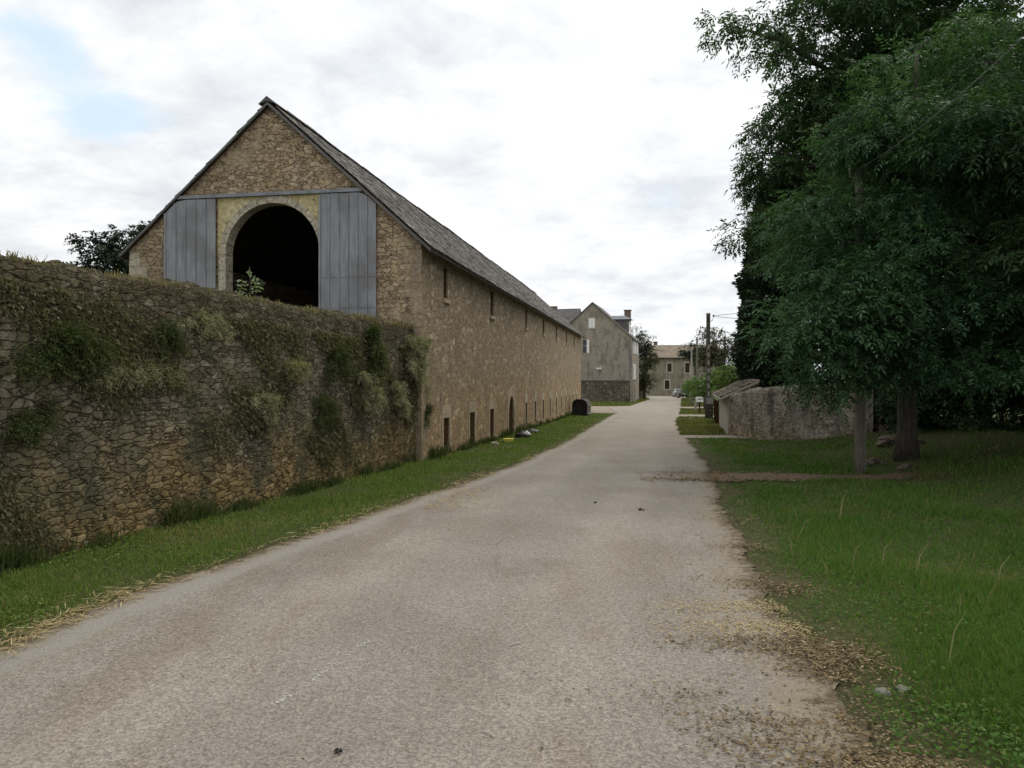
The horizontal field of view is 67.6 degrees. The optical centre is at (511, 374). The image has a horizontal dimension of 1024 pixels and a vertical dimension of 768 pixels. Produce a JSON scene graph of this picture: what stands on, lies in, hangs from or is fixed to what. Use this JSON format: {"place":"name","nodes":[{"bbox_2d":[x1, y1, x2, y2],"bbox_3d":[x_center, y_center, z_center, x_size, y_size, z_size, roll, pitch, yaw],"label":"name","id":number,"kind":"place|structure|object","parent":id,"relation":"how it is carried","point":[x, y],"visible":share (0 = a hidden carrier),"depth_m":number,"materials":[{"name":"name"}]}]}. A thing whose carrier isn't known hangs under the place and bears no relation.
{"place":"outdoors","nodes":[
{"label":"outdoors","id":0,"kind":"place"},
{"bbox_2d":[0,395,895,767],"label":"road","id":1,"kind":"structure","parent":0,"point":[112,687],"depth_m":5.30,"materials":[{"name":"gravel"}]},
{"bbox_2d":[0,425,595,656],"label":"straw","id":2,"kind":"object","parent":1,"relation":"on","point":[72,614],"visible":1,"depth_m":6.37,"materials":[{"name":"plant"}]},
{"bbox_2d":[272,639,373,705],"bbox_3d":[-1.199,1.884,4.916,0.122,0.026,1.220,0,0,15],"label":"road marking","id":3,"kind":"object","parent":1,"relation":"on","point":[283,699],"visible":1,"depth_m":4.80,"materials":[{"name":"paint"}]},
{"bbox_2d":[333,747,342,753],"bbox_3d":[-0.855,1.846,3.757,0.042,0.018,0.040,0,0,-36],"label":"clod","id":4,"kind":"object","parent":1,"relation":"on","point":[336,751],"visible":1,"depth_m":3.75,"materials":[{"name":"stone"}]},
{"bbox_2d":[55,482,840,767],"bbox_3d":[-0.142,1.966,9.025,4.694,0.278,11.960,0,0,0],"label":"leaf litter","id":5,"kind":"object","parent":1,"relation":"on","point":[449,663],"visible":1,"depth_m":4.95,"materials":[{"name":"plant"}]},
{"bbox_2d":[402,486,526,509],"bbox_3d":[-0.801,2.043,12.826,1.716,0.089,3.094,0,0,16],"label":"straw","id":6,"kind":"object","parent":1,"relation":"on","point":[459,497],"visible":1,"depth_m":12.72,"materials":[{"name":"plant"}]},
{"bbox_2d":[672,389,677,396],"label":"parked car","id":7,"kind":"object","parent":1,"relation":"on","point":[674,392],"visible":0.45,"depth_m":135.00,"materials":[{"name":"silver metal"}]},
{"bbox_2d":[676,389,688,397],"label":"parked car","id":8,"kind":"object","parent":1,"relation":"on","point":[679,393],"visible":0.73,"depth_m":124.57,"materials":[{"name":"grey paint"}]},
{"bbox_2d":[493,632,929,767],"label":"leaf litter","id":9,"kind":"object","parent":1,"relation":"on","point":[784,719],"visible":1,"depth_m":4.15,"materials":[{"name":"plant"}]},
{"bbox_2d":[634,594,816,641],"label":"seed husks","id":10,"kind":"object","parent":1,"relation":"on","point":[757,621],"visible":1,"depth_m":5.86},
{"bbox_2d":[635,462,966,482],"bbox_3d":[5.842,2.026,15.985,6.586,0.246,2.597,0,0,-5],"label":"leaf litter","id":11,"kind":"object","parent":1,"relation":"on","point":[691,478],"visible":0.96,"depth_m":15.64,"materials":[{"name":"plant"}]},
{"bbox_2d":[631,473,986,767],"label":"leaf litter","id":12,"kind":"object","parent":1,"relation":"on","point":[849,759],"visible":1,"depth_m":4.59,"materials":[{"name":"plant"}]},
{"bbox_2d":[0,379,1023,767],"bbox_3d":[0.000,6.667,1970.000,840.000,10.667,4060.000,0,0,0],"label":"ground","id":13,"kind":"structure","parent":0,"point":[930,439],"depth_m":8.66,"materials":[{"name":"plant"}]},
{"bbox_2d":[63,220,150,274],"bbox_3d":[-15.095,-1.792,30.034,5.060,8.818,4.782,0,0,0],"label":"leafy tree","id":14,"kind":"object","parent":13,"relation":"on","point":[108,252],"visible":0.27,"depth_m":29.28,"materials":[{"name":"green plant"}]},
{"bbox_2d":[0,255,415,559],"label":"stone wall","id":15,"kind":"structure","parent":13,"relation":"on","point":[102,471],"depth_m":10.21,"materials":[{"name":"stone"}]},
{"bbox_2d":[0,391,67,449],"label":"wall weed","id":16,"kind":"object","parent":15,"relation":"attached to","point":[26,425],"depth_m":7.91,"materials":[{"name":"green plant"}]},
{"bbox_2d":[0,313,133,399],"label":"wall weed","id":17,"kind":"object","parent":15,"relation":"attached to","point":[70,346],"depth_m":8.36,"materials":[{"name":"green plant"}]},
{"bbox_2d":[73,351,197,400],"bbox_3d":[-4.687,0.000,9.505,0.530,0.617,1.974,0,0,13],"label":"wall weed","id":18,"kind":"object","parent":15,"relation":"attached to","point":[139,371],"depth_m":9.54,"materials":[{"name":"green plant"}]},
{"bbox_2d":[143,315,197,364],"bbox_3d":[-4.537,-0.445,10.115,0.430,0.688,0.939,0,0,25],"label":"wall weed","id":19,"kind":"object","parent":15,"relation":"attached to","point":[168,334],"depth_m":10.06,"materials":[{"name":"green plant"}]},
{"bbox_2d":[0,249,413,329],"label":"dry grass","id":20,"kind":"structure","parent":15,"relation":"on","point":[313,310],"depth_m":11.59,"materials":[{"name":"plant"}]},
{"bbox_2d":[176,307,238,345],"bbox_3d":[-4.390,-0.696,10.873,0.417,0.556,1.411,0,0,13],"label":"wall weed","id":21,"kind":"object","parent":15,"relation":"attached to","point":[212,325],"depth_m":10.90,"materials":[{"name":"green plant"}]},
{"bbox_2d":[0,275,419,554],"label":"wall moss","id":22,"kind":"object","parent":15,"relation":"attached to","point":[358,346],"depth_m":9.95,"materials":[{"name":"plant"}]},
{"bbox_2d":[234,266,262,297],"bbox_3d":[-4.250,-1.505,12.414,0.534,0.545,0.221,0,0,0],"label":"sapling","id":23,"kind":"object","parent":15,"relation":"on","point":[253,279],"visible":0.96,"depth_m":12.43,"materials":[{"name":"green plant"}]},
{"bbox_2d":[248,387,285,427],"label":"wall weed","id":24,"kind":"object","parent":15,"relation":"attached to","point":[266,403],"depth_m":12.33,"materials":[{"name":"green plant"}]},
{"bbox_2d":[279,355,311,388],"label":"wall weed","id":25,"kind":"object","parent":15,"relation":"attached to","point":[295,371],"depth_m":13.18,"materials":[{"name":"green plant"}]},
{"bbox_2d":[310,393,346,433],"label":"wall weed","id":26,"kind":"object","parent":15,"relation":"attached to","point":[328,411],"depth_m":14.55,"materials":[{"name":"green plant"}]},
{"bbox_2d":[326,339,357,384],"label":"wall weed","id":27,"kind":"object","parent":15,"relation":"attached to","point":[341,356],"depth_m":15.03,"materials":[{"name":"green plant"}]},
{"bbox_2d":[355,370,389,421],"bbox_3d":[-3.120,0.463,16.510,0.627,1.150,1.554,0,0,13],"label":"wall weed","id":28,"kind":"object","parent":15,"relation":"attached to","point":[371,396],"depth_m":16.39,"materials":[{"name":"green plant"}]},
{"bbox_2d":[364,321,390,384],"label":"wall weed","id":29,"kind":"object","parent":15,"relation":"attached to","point":[377,352],"depth_m":16.59,"materials":[{"name":"green plant"}]},
{"bbox_2d":[388,380,412,420],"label":"wall weed","id":30,"kind":"object","parent":15,"relation":"attached to","point":[398,398],"depth_m":18.11,"materials":[{"name":"green plant"}]},
{"bbox_2d":[403,333,434,400],"bbox_3d":[-2.391,-0.169,19.483,0.870,1.760,2.019,0,0,0],"label":"wall weed","id":31,"kind":"object","parent":15,"relation":"attached to","point":[417,364],"depth_m":19.22,"materials":[{"name":"green plant"}]},
{"bbox_2d":[0,411,571,575],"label":"grass","id":32,"kind":"structure","parent":13,"relation":"on","point":[11,559],"depth_m":10.52,"materials":[{"name":"plant"}]},
{"bbox_2d":[0,436,574,637],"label":"clover","id":33,"kind":"object","parent":13,"relation":"on","point":[41,610],"visible":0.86,"depth_m":8.55,"materials":[{"name":"green plant"}]},
{"bbox_2d":[0,412,612,644],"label":"grass","id":34,"kind":"structure","parent":13,"relation":"on","point":[35,581],"depth_m":9.71,"materials":[{"name":"plant"}]},
{"bbox_2d":[117,96,584,461],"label":"stone barn","id":35,"kind":"structure","parent":13,"relation":"on","point":[287,206],"depth_m":21.02,"materials":[{"name":"stone"},{"name":"wood"},{"name":"slate"}]},
{"bbox_2d":[424,403,437,428],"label":"wall weed","id":36,"kind":"object","parent":35,"relation":"attached to","point":[429,409],"depth_m":20.18,"materials":[{"name":"green plant"}]},
{"bbox_2d":[442,405,450,447],"bbox_3d":[-1.988,1.618,22.166,0.202,1.470,1.046,0,0,10],"label":"window","id":37,"kind":"structure","parent":35,"relation":"in","point":[446,410],"depth_m":22.19,"materials":[{"name":"stone"}]},
{"bbox_2d":[442,260,450,303],"bbox_3d":[-1.976,-2.665,22.104,0.248,1.190,0.771,0,0,10],"label":"window","id":38,"kind":"structure","parent":35,"relation":"in","point":[445,264],"depth_m":22.14,"materials":[{"name":"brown wood"}]},
{"bbox_2d":[468,401,475,443],"bbox_3d":[-1.406,1.611,25.426,0.202,1.452,1.150,0,0,10],"label":"window","id":39,"kind":"structure","parent":35,"relation":"in","point":[472,405],"depth_m":25.45,"materials":[{"name":"stone"}]},
{"bbox_2d":[489,399,494,437],"bbox_3d":[-0.838,1.631,28.608,0.202,1.435,1.159,0,0,10],"label":"window","id":40,"kind":"structure","parent":35,"relation":"in","point":[492,401],"depth_m":28.69,"materials":[{"name":"beige stone"}]},
{"bbox_2d":[490,286,495,319],"bbox_3d":[-0.804,-2.682,28.665,0.248,1.204,0.915,0,0,10],"label":"window","id":41,"kind":"structure","parent":35,"relation":"in","point":[492,289],"depth_m":28.77,"materials":[{"name":"brown stone"}]},
{"bbox_2d":[507,386,515,432],"bbox_3d":[-0.091,1.648,32.667,0.170,2.328,1.906,0,0,10],"label":"door","id":42,"kind":"structure","parent":35,"relation":"in","point":[511,411],"depth_m":32.94,"materials":[{"name":"stone"}]},
{"bbox_2d":[525,394,527,423],"bbox_3d":[0.594,1.635,36.627,0.202,1.436,0.900,0,0,10],"label":"window","id":43,"kind":"structure","parent":35,"relation":"in","point":[526,395],"depth_m":36.61,"materials":[{"name":"beige stone"}]},
{"bbox_2d":[525,305,528,330],"bbox_3d":[0.625,-2.721,36.666,0.248,1.167,0.821,0,0,10],"label":"window","id":44,"kind":"structure","parent":35,"relation":"in","point":[526,307],"depth_m":36.72,"materials":[{"name":"beige stone"}]},
{"bbox_2d":[534,393,536,421],"bbox_3d":[1.123,1.679,39.586,0.202,1.448,0.900,0,0,10],"label":"window","id":45,"kind":"structure","parent":35,"relation":"in","point":[535,394],"depth_m":39.53,"materials":[{"name":"beige stone"}]},
{"bbox_2d":[542,392,544,418],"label":"window","id":46,"kind":"structure","parent":35,"relation":"in","point":[543,393],"depth_m":42.54,"materials":[{"name":"beige stone"}]},
{"bbox_2d":[549,392,550,415],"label":"window","id":47,"kind":"structure","parent":35,"relation":"in","point":[549,392],"depth_m":45.13,"materials":[{"name":"beige stone"}]},
{"bbox_2d":[565,390,566,410],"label":"window","id":48,"kind":"structure","parent":35,"relation":"in","point":[565,390],"depth_m":53.83,"materials":[{"name":"beige stone"}]},
{"bbox_2d":[569,390,570,409],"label":"window","id":49,"kind":"structure","parent":35,"relation":"in","point":[569,390],"depth_m":56.65,"materials":[{"name":"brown wood"}]},
{"bbox_2d":[504,438,513,442],"bbox_3d":[-0.121,2.329,27.111,0.360,0.135,0.340,0,0,0],"label":"yellow crate","id":50,"kind":"object","parent":13,"relation":"on","point":[508,439],"visible":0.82,"depth_m":26.96,"materials":[{"name":"plastic"}]},
{"bbox_2d":[515,430,530,437],"bbox_3d":[0.402,2.324,29.916,0.649,0.305,0.488,0,0,18],"label":"rubbish bag","id":51,"kind":"object","parent":13,"relation":"on","point":[520,434],"visible":0.95,"depth_m":29.77,"materials":[{"name":"black plastic"}]},
{"bbox_2d":[524,428,539,432],"bbox_3d":[0.823,2.443,33.387,0.891,0.227,0.524,0,0,0],"label":"rubbish bag","id":52,"kind":"object","parent":13,"relation":"on","point":[532,430],"visible":0.73,"depth_m":33.27,"materials":[{"name":"black plastic"}]},
{"bbox_2d":[572,399,590,415],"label":"shelter box","id":53,"kind":"object","parent":13,"relation":"on","point":[581,407],"visible":0.86,"depth_m":55.60,"materials":[{"name":"concrete"}]},
{"bbox_2d":[550,302,640,399],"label":"gabled house","id":54,"kind":"structure","parent":13,"relation":"on","point":[609,347],"depth_m":103.12,"materials":[{"name":"stone"}]},
{"bbox_2d":[582,339,589,353],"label":"window","id":55,"kind":"structure","parent":54,"relation":"in","point":[585,349],"depth_m":103.48,"materials":[{"name":"white glass"}]},
{"bbox_2d":[588,317,595,328],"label":"window","id":56,"kind":"structure","parent":54,"relation":"in","point":[591,320],"depth_m":103.25,"materials":[{"name":"white glass"}]},
{"bbox_2d":[633,364,635,378],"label":"window","id":57,"kind":"structure","parent":54,"relation":"in","point":[634,365],"depth_m":104.34,"materials":[{"name":"white paint"}]},
{"bbox_2d":[633,339,637,354],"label":"window","id":58,"kind":"structure","parent":54,"relation":"in","point":[635,343],"depth_m":105.88,"materials":[{"name":"white paint"}]},
{"bbox_2d":[581,380,629,401],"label":"garden wall","id":59,"kind":"structure","parent":13,"relation":"on","point":[605,390],"depth_m":97.80,"materials":[{"name":"stone"}]},
{"bbox_2d":[590,398,648,405],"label":"grass","id":60,"kind":"structure","parent":13,"relation":"on","point":[611,403],"depth_m":88.04,"materials":[{"name":"plant"}]},
{"bbox_2d":[630,380,635,401],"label":"gate pillar","id":61,"kind":"structure","parent":13,"relation":"on","point":[632,390],"depth_m":96.95,"materials":[{"name":"stone"}]},
{"bbox_2d":[639,386,642,398],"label":"gate pillar","id":62,"kind":"structure","parent":13,"relation":"on","point":[640,395],"depth_m":119.62,"materials":[{"name":"stone"}]},
{"bbox_2d":[630,323,656,339],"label":"light tree","id":63,"kind":"object","parent":13,"relation":"on","point":[642,334],"visible":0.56,"depth_m":127.68,"materials":[{"name":"green plant"}]},
{"bbox_2d":[632,334,661,398],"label":"ivy tree","id":64,"kind":"object","parent":13,"relation":"on","point":[644,380],"visible":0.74,"depth_m":117.52,"materials":[{"name":"green plant"}]},
{"bbox_2d":[640,342,722,395],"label":"tile roofed house","id":65,"kind":"structure","parent":13,"relation":"on","point":[672,373],"depth_m":150.00,"materials":[{"name":"stone"}]},
{"bbox_2d":[664,379,669,389],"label":"window","id":66,"kind":"structure","parent":65,"relation":"in","point":[666,381],"depth_m":149.94,"materials":[{"name":"beige glass"}]},
{"bbox_2d":[666,362,672,372],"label":"window","id":67,"kind":"structure","parent":65,"relation":"in","point":[669,365],"depth_m":149.94,"materials":[{"name":"beige glass"}]},
{"bbox_2d":[684,362,689,373],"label":"window","id":68,"kind":"structure","parent":65,"relation":"in","point":[686,364],"depth_m":149.94,"materials":[{"name":"beige glass"}]},
{"bbox_2d":[681,346,692,403],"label":"street lamp","id":69,"kind":"object","parent":13,"relation":"on","point":[691,400],"visible":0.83,"depth_m":87.92,"materials":[{"name":"metal"}]},
{"bbox_2d":[676,340,704,399],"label":"cedar tree","id":70,"kind":"object","parent":13,"relation":"on","point":[685,353],"visible":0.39,"depth_m":107.64,"materials":[{"name":"green plant"}]},
{"bbox_2d":[679,374,711,395],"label":"vine bush","id":71,"kind":"object","parent":13,"relation":"on","point":[686,388],"visible":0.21,"depth_m":83.86,"materials":[{"name":"green plant"}]},
{"bbox_2d":[694,337,697,405],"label":"utility pole","id":72,"kind":"object","parent":13,"relation":"on","point":[696,339],"visible":0.68,"depth_m":77.91,"materials":[{"name":"grey wood"}]},
{"bbox_2d":[681,376,715,408],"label":"vine bush","id":73,"kind":"object","parent":13,"relation":"on","point":[697,393],"visible":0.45,"depth_m":69.67,"materials":[{"name":"green plant"}]},
{"bbox_2d":[696,397,702,411],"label":"mailbox","id":74,"kind":"object","parent":13,"relation":"on","point":[699,399],"visible":0.9,"depth_m":59.85,"materials":[{"name":"white metal"}]},
{"bbox_2d":[704,397,713,417],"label":"meter cabinet","id":75,"kind":"object","parent":13,"relation":"on","point":[708,402],"visible":0.88,"depth_m":50.46,"materials":[{"name":"grey metal"}]},
{"bbox_2d":[706,313,713,396],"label":"utility pole","id":76,"kind":"object","parent":13,"relation":"on","point":[708,321],"visible":0.91,"depth_m":50.86,"materials":[{"name":"wood"}]},
{"bbox_2d":[689,326,740,376],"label":"olive tree","id":77,"kind":"object","parent":13,"relation":"on","point":[720,353],"visible":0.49,"depth_m":91.56,"materials":[{"name":"green plant"}]},
{"bbox_2d":[697,367,733,399],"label":"vine bush","id":78,"kind":"object","parent":13,"relation":"on","point":[712,386],"visible":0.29,"depth_m":65.84,"materials":[{"name":"green plant"}]},
{"bbox_2d":[714,399,718,423],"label":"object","id":79,"kind":"object","parent":13,"relation":"on","point":[716,410],"visible":0.66,"depth_m":44.00,"materials":[{"name":"brown wood"}]},
{"bbox_2d":[710,360,738,390],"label":"vine bush","id":80,"kind":"object","parent":13,"relation":"on","point":[732,377],"visible":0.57,"depth_m":61.81,"materials":[{"name":"green plant"}]},
{"bbox_2d":[712,379,759,434],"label":"tiled shed","id":81,"kind":"structure","parent":13,"relation":"on","point":[724,394],"depth_m":33.32,"materials":[{"name":"grey tile"}]},
{"bbox_2d":[725,406,726,433],"bbox_3d":[9.176,1.940,32.708,0.050,1.150,0.950,0,0,13],"label":"door","id":82,"kind":"structure","parent":81,"relation":"in","point":[725,406],"depth_m":32.65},
{"bbox_2d":[727,179,812,387],"bbox_3d":[12.960,-3.678,37.991,4.471,12.430,4.450,0,0,0],"label":"cypress tree","id":83,"kind":"object","parent":13,"relation":"on","point":[760,287],"visible":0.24,"depth_m":37.15,"materials":[{"name":"green plant"}]},
{"bbox_2d":[729,382,880,440],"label":"rubble wall","id":84,"kind":"structure","parent":13,"relation":"on","point":[757,413],"depth_m":26.68,"materials":[{"name":"stone"}]},
{"bbox_2d":[796,343,896,383],"bbox_3d":[12.511,-0.057,27.537,4.326,4.213,4.534,0,0,0],"label":"understorey bush","id":85,"kind":"object","parent":13,"relation":"on","point":[834,372],"visible":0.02,"depth_m":27.86,"materials":[{"name":"green plant"}]},
{"bbox_2d":[848,166,865,472],"bbox_3d":[7.604,-1.068,16.843,0.416,7.083,0.224,0,0,-39],"label":"utility pole","id":86,"kind":"object","parent":13,"relation":"on","point":[859,442],"visible":0.48,"depth_m":16.82,"materials":[{"name":"brown wood"}]},
{"bbox_2d":[857,36,1023,169],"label":"overhead wire","id":87,"kind":"object","parent":86,"relation":"attached to","point":[954,99],"visible":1,"depth_m":11.32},
{"bbox_2d":[693,0,1023,424],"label":"tall tree","id":88,"kind":"object","parent":13,"relation":"on","point":[820,97],"visible":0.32,"depth_m":22.66,"materials":[{"name":"green plant"}]},
{"bbox_2d":[724,440,1023,767],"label":"clover","id":89,"kind":"object","parent":13,"relation":"on","point":[981,725],"visible":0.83,"depth_m":4.48,"materials":[{"name":"green plant"}]},
{"bbox_2d":[866,457,887,465],"bbox_3d":[8.647,2.072,18.125,0.500,0.229,0.318,0,0,38],"label":"stone","id":90,"kind":"object","parent":13,"relation":"on","point":[871,461],"visible":0.66,"depth_m":18.02,"materials":[{"name":"stone"}]},
{"bbox_2d":[735,0,1023,461],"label":"ash tree","id":91,"kind":"object","parent":13,"relation":"on","point":[886,322],"visible":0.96,"depth_m":14.98,"materials":[{"name":"green plant"}]},
{"bbox_2d":[873,687,890,697],"bbox_3d":[2.192,1.888,4.540,0.096,0.050,0.092,0,0,0],"label":"stone","id":92,"kind":"object","parent":13,"relation":"on","point":[882,690],"visible":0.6,"depth_m":4.51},
{"bbox_2d":[878,424,890,430],"bbox_3d":[11.670,1.651,23.885,0.461,0.247,0.384,0,0,31],"label":"stone","id":93,"kind":"object","parent":13,"relation":"on","point":[882,427],"visible":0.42,"depth_m":23.76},
{"bbox_2d":[875,435,895,446],"bbox_3d":[10.257,1.795,20.550,0.672,0.383,0.881,0,0,-38],"label":"stone","id":94,"kind":"object","parent":13,"relation":"on","point":[887,440],"visible":0.41,"depth_m":20.41,"materials":[{"name":"stone"}]},
{"bbox_2d":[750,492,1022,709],"bbox_3d":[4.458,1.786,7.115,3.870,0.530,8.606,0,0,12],"label":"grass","id":95,"kind":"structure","parent":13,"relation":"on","point":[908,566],"depth_m":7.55,"materials":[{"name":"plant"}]},
{"bbox_2d":[751,0,1023,348],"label":"background tree","id":96,"kind":"object","parent":13,"relation":"on","point":[770,275],"visible":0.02,"depth_m":29.99,"materials":[{"name":"green plant"}]},
{"bbox_2d":[895,684,910,692],"bbox_3d":[2.347,1.893,4.596,0.076,0.044,0.076,0,0,-31],"label":"stone","id":97,"kind":"object","parent":13,"relation":"on","point":[900,686],"visible":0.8,"depth_m":4.58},
{"bbox_2d":[896,463,914,470],"bbox_3d":[8.609,2.035,16.753,0.377,0.181,0.264,0,0,-16],"label":"stone","id":98,"kind":"object","parent":13,"relation":"on","point":[902,466],"visible":0.66,"depth_m":16.65,"materials":[{"name":"stone"}]},
{"bbox_2d":[868,359,980,434],"bbox_3d":[12.036,0.647,22.432,3.163,2.997,3.382,0,0,0],"label":"understorey bush","id":99,"kind":"object","parent":13,"relation":"on","point":[928,409],"visible":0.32,"depth_m":21.86,"materials":[{"name":"green plant"}]},
{"bbox_2d":[918,7,1023,361],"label":"ash tree","id":100,"kind":"object","parent":13,"relation":"on","point":[1006,221],"visible":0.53,"depth_m":13.99,"materials":[{"name":"green plant"}]},
{"bbox_2d":[935,290,1020,423],"bbox_3d":[16.515,-0.570,24.666,6.051,5.554,5.584,0,0,-28],"label":"understorey bush","id":101,"kind":"object","parent":13,"relation":"on","point":[998,416],"visible":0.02,"depth_m":24.47,"materials":[{"name":"green plant"}]},
{"bbox_2d":[936,323,1023,432],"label":"understorey bush","id":102,"kind":"object","parent":13,"relation":"on","point":[1014,408],"visible":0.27,"depth_m":20.55,"materials":[{"name":"green plant"}]},
{"bbox_2d":[943,84,1023,267],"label":"background tree","id":103,"kind":"object","parent":13,"relation":"on","point":[993,214],"visible":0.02,"depth_m":23.46,"materials":[{"name":"green plant"}]},
{"bbox_2d":[0,0,1023,370],"label":"sky","id":104,"kind":"structure","parent":0,"point":[581,147],"materials":[{"name":"white"}]},
{"bbox_2d":[591,406,615,412],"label":"side road","id":105,"kind":"structure","parent":0,"point":[600,409],"depth_m":68.71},
{"bbox_2d":[654,414,713,416],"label":"yard path","id":106,"kind":"structure","parent":0,"point":[663,415],"depth_m":55.24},
{"bbox_2d":[666,407,702,407],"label":"house path","id":107,"kind":"structure","parent":0,"point":[683,407],"depth_m":74.32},
{"bbox_2d":[675,398,729,434],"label":"grass","id":108,"kind":"structure","parent":0,"point":[699,423],"depth_m":42.81,"materials":[{"name":"plant"}]},
{"bbox_2d":[665,435,745,437],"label":"gate path","id":109,"kind":"structure","parent":0,"point":[699,436],"depth_m":30.25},
{"bbox_2d":[707,472,916,480],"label":"dirt path","id":110,"kind":"structure","parent":0,"point":[802,476],"depth_m":16.08,"materials":[{"name":"soil"}]},
{"bbox_2d":[918,438,925,444],"bbox_3d":[10.461,1.747,19.695,0.400,0.216,0.275,0,0,-39],"label":"stone","id":111,"kind":"object","parent":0,"point":[921,441],"visible":0.33,"depth_m":19.59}
]}

